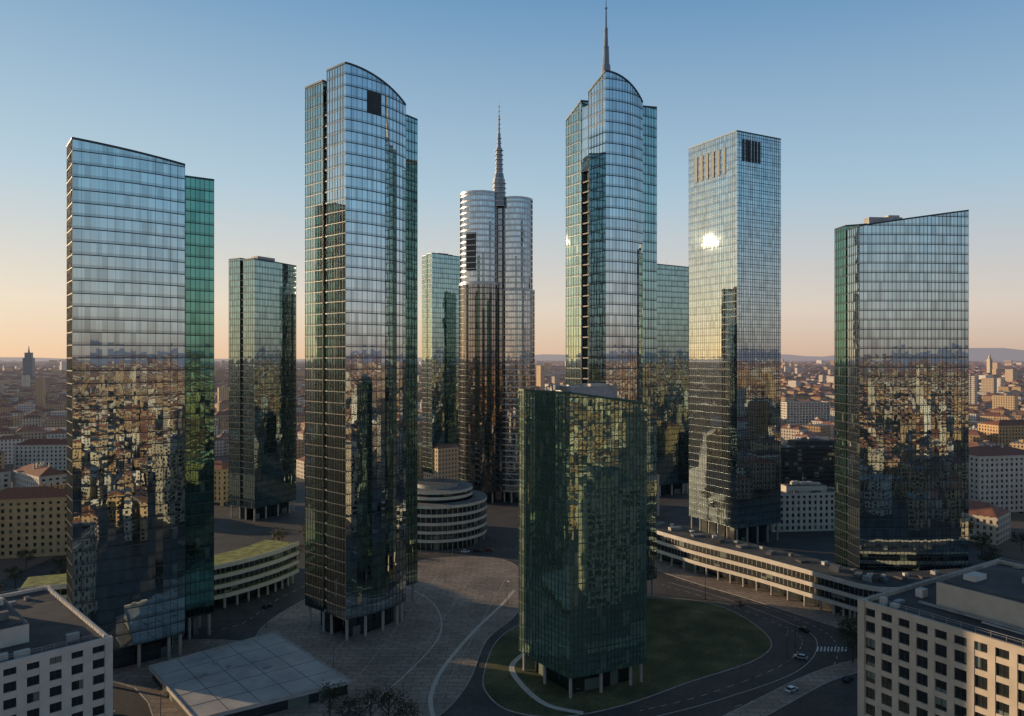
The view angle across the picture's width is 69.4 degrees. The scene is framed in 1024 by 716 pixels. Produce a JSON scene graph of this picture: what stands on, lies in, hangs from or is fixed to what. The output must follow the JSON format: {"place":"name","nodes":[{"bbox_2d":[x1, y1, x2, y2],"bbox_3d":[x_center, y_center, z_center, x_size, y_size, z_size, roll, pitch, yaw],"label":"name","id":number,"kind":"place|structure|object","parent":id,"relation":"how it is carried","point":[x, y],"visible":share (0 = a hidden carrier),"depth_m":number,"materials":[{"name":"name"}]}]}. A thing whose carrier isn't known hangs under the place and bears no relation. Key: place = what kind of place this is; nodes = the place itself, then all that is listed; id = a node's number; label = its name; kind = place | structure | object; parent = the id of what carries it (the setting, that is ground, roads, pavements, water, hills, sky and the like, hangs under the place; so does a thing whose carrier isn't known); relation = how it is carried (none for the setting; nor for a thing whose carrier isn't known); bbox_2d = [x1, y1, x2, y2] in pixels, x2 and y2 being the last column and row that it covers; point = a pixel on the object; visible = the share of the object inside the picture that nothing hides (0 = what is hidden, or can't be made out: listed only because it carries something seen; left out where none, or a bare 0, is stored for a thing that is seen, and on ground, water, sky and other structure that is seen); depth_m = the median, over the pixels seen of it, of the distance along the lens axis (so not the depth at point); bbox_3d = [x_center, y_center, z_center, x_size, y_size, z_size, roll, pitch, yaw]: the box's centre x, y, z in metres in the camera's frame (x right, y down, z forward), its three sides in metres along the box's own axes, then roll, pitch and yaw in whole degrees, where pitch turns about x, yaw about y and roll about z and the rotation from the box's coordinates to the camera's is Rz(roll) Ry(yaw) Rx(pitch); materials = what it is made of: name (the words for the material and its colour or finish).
{"place":"outdoors","nodes":[
{"label":"outdoors","id":0,"kind":"place"},
{"bbox_2d":[113,639,346,715],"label":"pavement","id":1,"kind":"structure","parent":0,"point":[140,680],"depth_m":225.41,"materials":[{"name":"grey concrete"}]},
{"bbox_2d":[155,688,166,715],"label":"street lamp","id":2,"kind":"object","parent":1,"relation":"on","point":[160,701],"visible":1,"depth_m":199.91,"materials":[{"name":"metal"}]},
{"bbox_2d":[149,631,351,715],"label":"flat roof pavilion","id":3,"kind":"structure","parent":1,"relation":"on","point":[267,673],"depth_m":221.52,"materials":[{"name":"grey glass"}]},
{"bbox_2d":[256,556,518,715],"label":"plaza","id":4,"kind":"structure","parent":0,"point":[393,660],"depth_m":266.16,"materials":[{"name":"stone"}]},
{"bbox_2d":[263,600,269,627],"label":"street lamp","id":5,"kind":"object","parent":4,"relation":"on","point":[266,613],"visible":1,"depth_m":273.92,"materials":[{"name":"metal"}]},
{"bbox_2d":[305,565,583,715],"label":"path","id":6,"kind":"structure","parent":4,"relation":"on","point":[525,688],"depth_m":241.69,"materials":[{"name":"grey concrete"}]},
{"bbox_2d":[418,478,486,549],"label":"round tiered building","id":7,"kind":"structure","parent":0,"point":[448,508],"depth_m":391.91,"materials":[{"name":"grey concrete"}]},
{"bbox_2d":[0,490,1022,715],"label":"road","id":8,"kind":"structure","parent":0,"point":[837,697],"depth_m":277.45,"materials":[{"name":"grey asphalt"}]},
{"bbox_2d":[2,565,25,588],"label":"tree","id":9,"kind":"object","parent":8,"relation":"on","point":[13,575],"visible":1,"depth_m":319.58,"materials":[{"name":"green plant"}]},
{"bbox_2d":[14,549,36,568],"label":"tree","id":10,"kind":"object","parent":8,"relation":"on","point":[23,552],"visible":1,"depth_m":349.54,"materials":[{"name":"green plant"}]},
{"bbox_2d":[45,566,66,574],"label":"tree","id":11,"kind":"object","parent":8,"relation":"on","point":[61,572],"visible":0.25,"depth_m":309.86,"materials":[{"name":"green plant"}]},
{"bbox_2d":[0,585,112,715],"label":"walls","id":12,"kind":"structure","parent":8,"relation":"on","point":[43,670],"depth_m":165.67,"materials":[{"name":"concrete"}]},
{"bbox_2d":[0,590,103,715],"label":"window glass","id":13,"kind":"object","parent":12,"relation":"attached to","point":[47,617],"visible":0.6,"depth_m":172.61,"materials":[{"name":"black glass"}]},
{"bbox_2d":[0,584,101,661],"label":"roof plant","id":14,"kind":"object","parent":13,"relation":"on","point":[14,626],"visible":1,"depth_m":170.59,"materials":[{"name":"metal"}]},
{"bbox_2d":[50,555,66,572],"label":"tree","id":15,"kind":"object","parent":8,"relation":"on","point":[59,560],"visible":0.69,"depth_m":329.15,"materials":[{"name":"green plant"}]},
{"bbox_2d":[66,137,213,668],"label":"glass skyscraper","id":16,"kind":"structure","parent":8,"relation":"on","point":[140,407],"depth_m":238.30,"materials":[{"name":"glass"}]},
{"bbox_2d":[18,540,298,607],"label":"green roof podium building","id":17,"kind":"structure","parent":8,"relation":"on","point":[257,569],"depth_m":305.83,"materials":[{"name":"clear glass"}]},
{"bbox_2d":[214,469,228,505],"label":"walls","id":18,"kind":"structure","parent":8,"relation":"on","point":[221,485],"depth_m":501.11,"materials":[{"name":"concrete"}]},
{"bbox_2d":[214,460,228,469],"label":"tiled roof","id":19,"kind":"structure","parent":18,"relation":"on","point":[220,465],"depth_m":505.76,"materials":[{"name":"tile"}]},
{"bbox_2d":[214,472,228,505],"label":"window glass","id":20,"kind":"object","parent":18,"relation":"attached to","point":[218,504],"visible":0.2,"depth_m":502.05,"materials":[{"name":"black glass"}]},
{"bbox_2d":[229,256,295,520],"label":"glass skyscraper","id":21,"kind":"structure","parent":8,"relation":"on","point":[262,387],"depth_m":460.92,"materials":[{"name":"glass"}]},
{"bbox_2d":[261,604,272,608],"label":"dark car","id":22,"kind":"object","parent":8,"relation":"on","point":[268,605],"visible":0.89,"depth_m":295.14,"materials":[{"name":"grey paint"}]},
{"bbox_2d":[268,527,289,540],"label":"tree","id":23,"kind":"object","parent":8,"relation":"on","point":[277,533],"visible":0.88,"depth_m":379.66,"materials":[{"name":"green plant"}]},
{"bbox_2d":[296,523,304,542],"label":"tree","id":24,"kind":"object","parent":8,"relation":"on","point":[302,528],"visible":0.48,"depth_m":399.45,"materials":[{"name":"green plant"}]},
{"bbox_2d":[297,543,304,559],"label":"tree","id":25,"kind":"object","parent":8,"relation":"on","point":[301,545],"visible":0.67,"depth_m":365.51,"materials":[{"name":"green plant"}]},
{"bbox_2d":[317,680,348,715],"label":"tree","id":26,"kind":"object","parent":8,"relation":"on","point":[327,692],"visible":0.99,"depth_m":202.57,"materials":[{"name":"green plant"}]},
{"bbox_2d":[334,693,363,715],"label":"tree","id":27,"kind":"object","parent":8,"relation":"on","point":[351,703],"visible":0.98,"depth_m":199.59,"materials":[{"name":"green plant"}]},
{"bbox_2d":[305,62,417,640],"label":"glass skyscraper","id":28,"kind":"structure","parent":8,"relation":"on","point":[361,349],"depth_m":268.89,"materials":[{"name":"glass"}]},
{"bbox_2d":[354,680,387,715],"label":"tree","id":29,"kind":"object","parent":8,"relation":"on","point":[372,696],"visible":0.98,"depth_m":198.81,"materials":[{"name":"green plant"}]},
{"bbox_2d":[374,685,409,715],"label":"tree","id":30,"kind":"object","parent":8,"relation":"on","point":[389,698],"visible":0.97,"depth_m":197.52,"materials":[{"name":"green plant"}]},
{"bbox_2d":[392,697,420,715],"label":"tree","id":31,"kind":"object","parent":8,"relation":"on","point":[406,707],"visible":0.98,"depth_m":196.70,"materials":[{"name":"green plant"}]},
{"bbox_2d":[459,106,534,502],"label":"round spired skyscraper","id":32,"kind":"structure","parent":8,"relation":"on","point":[496,332],"depth_m":509.78,"materials":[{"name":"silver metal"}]},
{"bbox_2d":[221,547,846,715],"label":"road markings","id":33,"kind":"object","parent":8,"relation":"on","point":[743,681],"visible":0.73,"depth_m":253.17,"materials":[{"name":"paint"}]},
{"bbox_2d":[576,686,593,715],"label":"street lamp","id":34,"kind":"object","parent":8,"relation":"on","point":[585,698],"visible":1,"depth_m":201.93,"materials":[{"name":"metal"}]},
{"bbox_2d":[566,5,656,596],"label":"spired glass skyscraper","id":35,"kind":"structure","parent":8,"relation":"on","point":[611,230],"depth_m":282.30,"materials":[{"name":"glass"}]},
{"bbox_2d":[657,474,658,515],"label":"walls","id":36,"kind":"structure","parent":8,"relation":"on","point":[657,494],"depth_m":468.75,"materials":[{"name":"concrete"}]},
{"bbox_2d":[657,264,688,495],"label":"glass skyscraper","id":37,"kind":"structure","parent":8,"relation":"on","point":[673,376],"depth_m":539.10,"materials":[{"name":"glass"}]},
{"bbox_2d":[689,130,780,543],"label":"square glass skyscraper","id":38,"kind":"structure","parent":8,"relation":"on","point":[735,335],"depth_m":400.06,"materials":[{"name":"glass"}]},
{"bbox_2d":[733,600,744,605],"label":"dark car","id":39,"kind":"object","parent":8,"relation":"on","point":[739,602],"visible":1,"depth_m":299.50,"materials":[{"name":"grey paint"}]},
{"bbox_2d":[785,685,798,692],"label":"white car","id":40,"kind":"object","parent":8,"relation":"on","point":[790,688],"visible":1,"depth_m":221.28,"materials":[{"name":"white paint"}]},
{"bbox_2d":[793,653,807,659],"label":"silver car","id":41,"kind":"object","parent":8,"relation":"on","point":[802,656],"visible":1,"depth_m":245.46,"materials":[{"name":"grey paint"}]},
{"bbox_2d":[770,487,834,531],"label":"walls","id":42,"kind":"structure","parent":8,"relation":"on","point":[807,505],"depth_m":426.59,"materials":[{"name":"concrete"}]},
{"bbox_2d":[775,489,833,529],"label":"window glass","id":43,"kind":"object","parent":42,"relation":"attached to","point":[826,508],"visible":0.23,"depth_m":427.49,"materials":[{"name":"black glass"}]},
{"bbox_2d":[781,481,834,492],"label":"roof plant","id":44,"kind":"object","parent":42,"relation":"on","point":[804,487],"visible":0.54,"depth_m":431.24,"materials":[{"name":"metal"}]},
{"bbox_2d":[798,626,809,631],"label":"dark car","id":45,"kind":"object","parent":8,"relation":"on","point":[804,629],"visible":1,"depth_m":269.99,"materials":[{"name":"grey paint"}]},
{"bbox_2d":[781,443,834,484],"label":"walls","id":46,"kind":"structure","parent":8,"relation":"on","point":[783,448],"depth_m":512.59,"materials":[{"name":"metal"}]},
{"bbox_2d":[781,444,834,487],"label":"window glass","id":47,"kind":"object","parent":46,"relation":"attached to","point":[809,468],"visible":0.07,"depth_m":513.05,"materials":[{"name":"black glass"}]},
{"bbox_2d":[781,430,834,446],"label":"roof plant","id":48,"kind":"object","parent":46,"relation":"on","point":[814,441],"visible":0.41,"depth_m":519.64,"materials":[{"name":"metal"}]},
{"bbox_2d":[657,524,1023,618],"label":"floors and columns","id":49,"kind":"object","parent":8,"relation":"on","point":[812,567],"visible":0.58,"depth_m":311.29,"materials":[{"name":"concrete"}]},
{"bbox_2d":[657,535,879,616],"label":"glazing","id":50,"kind":"structure","parent":49,"relation":"attached to","point":[824,593],"depth_m":315.26,"materials":[{"name":"black glass"}]},
{"bbox_2d":[657,521,965,582],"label":"roof plant","id":51,"kind":"object","parent":49,"relation":"on","point":[872,577],"visible":0.88,"depth_m":295.74,"materials":[{"name":"metal"}]},
{"bbox_2d":[836,614,856,654],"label":"tree","id":52,"kind":"object","parent":8,"relation":"on","point":[852,621],"visible":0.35,"depth_m":249.55,"materials":[{"name":"green plant"}]},
{"bbox_2d":[842,675,853,682],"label":"dark car","id":53,"kind":"object","parent":8,"relation":"on","point":[847,678],"visible":1,"depth_m":228.11,"materials":[{"name":"grey paint"}]},
{"bbox_2d":[834,210,968,572],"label":"glass skyscraper","id":54,"kind":"structure","parent":8,"relation":"on","point":[901,395],"depth_m":312.54,"materials":[{"name":"glass"}]},
{"bbox_2d":[857,559,1023,715],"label":"walls","id":55,"kind":"structure","parent":8,"relation":"on","point":[989,674],"depth_m":156.20,"materials":[{"name":"beige stone"}]},
{"bbox_2d":[866,564,1023,715],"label":"window glass","id":56,"kind":"object","parent":55,"relation":"attached to","point":[910,598],"visible":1,"depth_m":156.16,"materials":[{"name":"black glass"}]},
{"bbox_2d":[869,558,1023,642],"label":"building roof","id":57,"kind":"object","parent":55,"relation":"on","point":[993,594],"visible":0.99,"depth_m":161.68,"materials":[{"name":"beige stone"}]},
{"bbox_2d":[969,520,976,533],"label":"tree","id":58,"kind":"object","parent":8,"relation":"on","point":[970,524],"visible":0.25,"depth_m":396.36,"materials":[{"name":"green plant"}]},
{"bbox_2d":[971,533,991,554],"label":"tree","id":59,"kind":"object","parent":8,"relation":"on","point":[983,538],"visible":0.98,"depth_m":368.49,"materials":[{"name":"green plant"}]},
{"bbox_2d":[976,552,1002,563],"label":"tree","id":60,"kind":"object","parent":8,"relation":"on","point":[983,557],"visible":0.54,"depth_m":329.33,"materials":[{"name":"green plant"}]},
{"bbox_2d":[977,544,1003,557],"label":"tree","id":61,"kind":"object","parent":8,"relation":"on","point":[992,550],"visible":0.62,"depth_m":350.05,"materials":[{"name":"green plant"}]},
{"bbox_2d":[0,360,1023,579],"bbox_3d":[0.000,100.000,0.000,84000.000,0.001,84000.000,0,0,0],"label":"ground","id":62,"kind":"structure","parent":0,"point":[1012,549],"depth_m":396.55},
{"bbox_2d":[0,472,10,490],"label":"walls","id":63,"kind":"structure","parent":62,"relation":"on","point":[2,482],"depth_m":490.65,"materials":[{"name":"concrete"}]},
{"bbox_2d":[0,468,10,472],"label":"tiled roof","id":64,"kind":"structure","parent":63,"relation":"on","point":[2,470],"depth_m":490.80,"materials":[{"name":"ceramic"}]},
{"bbox_2d":[23,347,34,377],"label":"distant office tower","id":65,"kind":"structure","parent":62,"relation":"on","point":[28,364],"depth_m":2986.94,"materials":[{"name":"metal"}]},
{"bbox_2d":[0,498,66,558],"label":"walls","id":66,"kind":"structure","parent":62,"relation":"on","point":[38,526],"depth_m":371.35,"materials":[{"name":"concrete"}]},
{"bbox_2d":[0,483,66,500],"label":"tiled roof","id":67,"kind":"structure","parent":66,"relation":"on","point":[43,491],"depth_m":374.58,"materials":[{"name":"tile"}]},
{"bbox_2d":[1,501,65,558],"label":"window glass","id":68,"kind":"object","parent":66,"relation":"attached to","point":[26,524],"visible":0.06,"depth_m":371.52,"materials":[{"name":"black glass"}]},
{"bbox_2d":[13,471,66,486],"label":"walls","id":69,"kind":"structure","parent":62,"relation":"on","point":[30,480],"depth_m":479.69,"materials":[{"name":"paint"}]},
{"bbox_2d":[13,462,66,477],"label":"tiled roof","id":70,"kind":"structure","parent":69,"relation":"on","point":[38,470],"depth_m":481.60,"materials":[{"name":"tile"}]},
{"bbox_2d":[23,476,65,486],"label":"window glass","id":71,"kind":"object","parent":69,"relation":"attached to","point":[57,483],"visible":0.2,"depth_m":478.38,"materials":[{"name":"black glass"}]},
{"bbox_2d":[14,445,66,469],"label":"walls","id":72,"kind":"structure","parent":62,"relation":"on","point":[34,454],"depth_m":641.76,"materials":[{"name":"paint"}]},
{"bbox_2d":[13,437,66,445],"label":"tiled roof","id":73,"kind":"structure","parent":72,"relation":"on","point":[48,441],"depth_m":644.91,"materials":[{"name":"ceramic"}]},
{"bbox_2d":[16,447,66,472],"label":"window glass","id":74,"kind":"object","parent":72,"relation":"attached to","point":[43,456],"visible":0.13,"depth_m":642.32,"materials":[{"name":"black glass"}]},
{"bbox_2d":[422,253,459,478],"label":"glass skyscraper","id":75,"kind":"structure","parent":62,"relation":"on","point":[440,343],"depth_m":596.79,"materials":[{"name":"glass"}]},
{"bbox_2d":[0,359,1023,544],"bbox_3d":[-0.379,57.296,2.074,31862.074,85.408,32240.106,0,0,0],"label":"distant city","id":76,"kind":"object","parent":62,"relation":"on","point":[35,407],"visible":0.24,"depth_m":1203.55},
{"bbox_2d":[781,401,829,424],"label":"white office building","id":77,"kind":"structure","parent":62,"relation":"on","point":[799,412],"depth_m":1002.88,"materials":[{"name":"white paint"}]},
{"bbox_2d":[781,403,828,424],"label":"window glass","id":78,"kind":"structure","parent":77,"relation":"in","point":[781,403],"depth_m":1003.10,"materials":[{"name":"grey glass"}]},
{"bbox_2d":[969,456,1023,511],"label":"walls","id":79,"kind":"structure","parent":62,"relation":"on","point":[1006,483],"depth_m":473.25,"materials":[{"name":"concrete"}]},
{"bbox_2d":[969,443,1023,456],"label":"tiled roof","id":80,"kind":"structure","parent":79,"relation":"on","point":[991,450],"depth_m":480.33,"materials":[{"name":"ceramic"}]},
{"bbox_2d":[971,458,1023,513],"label":"window glass","id":81,"kind":"object","parent":79,"relation":"attached to","point":[996,482],"visible":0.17,"depth_m":472.70,"materials":[{"name":"black glass"}]},
{"bbox_2d":[978,424,1023,446],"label":"walls","id":82,"kind":"structure","parent":62,"relation":"on","point":[1006,433],"depth_m":762.29,"materials":[{"name":"paint"}]},
{"bbox_2d":[978,418,1023,425],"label":"tiled roof","id":83,"kind":"structure","parent":82,"relation":"on","point":[1012,422],"depth_m":770.11,"materials":[{"name":"ceramic"}]},
{"bbox_2d":[980,425,1022,445],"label":"window glass","id":84,"kind":"object","parent":82,"relation":"attached to","point":[1003,434],"visible":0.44,"depth_m":763.11,"materials":[{"name":"black glass"}]},
{"bbox_2d":[1008,532,1023,551],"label":"tree","id":85,"kind":"object","parent":62,"relation":"on","point":[1016,535],"visible":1,"depth_m":380.65,"materials":[{"name":"green plant"}]},
{"bbox_2d":[0,348,1023,359],"bbox_3d":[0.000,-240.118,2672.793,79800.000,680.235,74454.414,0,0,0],"label":"hills","id":86,"kind":"structure","parent":0,"point":[995,354],"depth_m":33129.13,"materials":[{"name":"grey"}]},
{"bbox_2d":[0,0,1023,358],"label":"sky","id":87,"kind":"structure","parent":0,"point":[876,108],"materials":[{"name":"blue"}]},
{"bbox_2d":[523,653,642,697],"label":"ground floor","id":88,"kind":"structure","parent":0,"point":[599,681],"depth_m":225.58,"materials":[{"name":"black glass"}]},
{"bbox_2d":[519,391,646,677],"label":"glass","id":89,"kind":"object","parent":88,"relation":"on","point":[590,496],"visible":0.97,"depth_m":221.50,"materials":[{"name":"green glass"}]},
{"bbox_2d":[519,389,646,678],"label":"mullions","id":90,"kind":"object","parent":89,"relation":"attached to","point":[582,477],"visible":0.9,"depth_m":223.42,"materials":[{"name":"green metal"}]},
{"bbox_2d":[552,383,616,397],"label":"roof plant","id":91,"kind":"object","parent":89,"relation":"on","point":[602,389],"visible":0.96,"depth_m":230.49,"materials":[{"name":"metal"}]},
{"bbox_2d":[482,598,771,715],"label":"lawn","id":92,"kind":"structure","parent":0,"point":[688,640],"depth_m":244.16,"materials":[{"name":"plant"}]},
{"bbox_2d":[657,558,856,630],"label":"pavement","id":93,"kind":"structure","parent":0,"point":[794,606],"depth_m":312.30,"materials":[{"name":"grey concrete"}]},
{"bbox_2d":[723,659,856,715],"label":"pavement","id":94,"kind":"structure","parent":0,"point":[771,702],"depth_m":221.47,"materials":[{"name":"grey concrete"}]},
{"bbox_2d":[836,624,856,661],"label":"tree","id":95,"kind":"object","parent":94,"relation":"on","point":[843,631],"visible":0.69,"depth_m":242.87,"materials":[{"name":"green plant"}]},
{"bbox_2d":[987,353,991,372],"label":"church tower","id":96,"kind":"structure","parent":0,"point":[989,364],"depth_m":3493.11,"materials":[{"name":"beige stone"}]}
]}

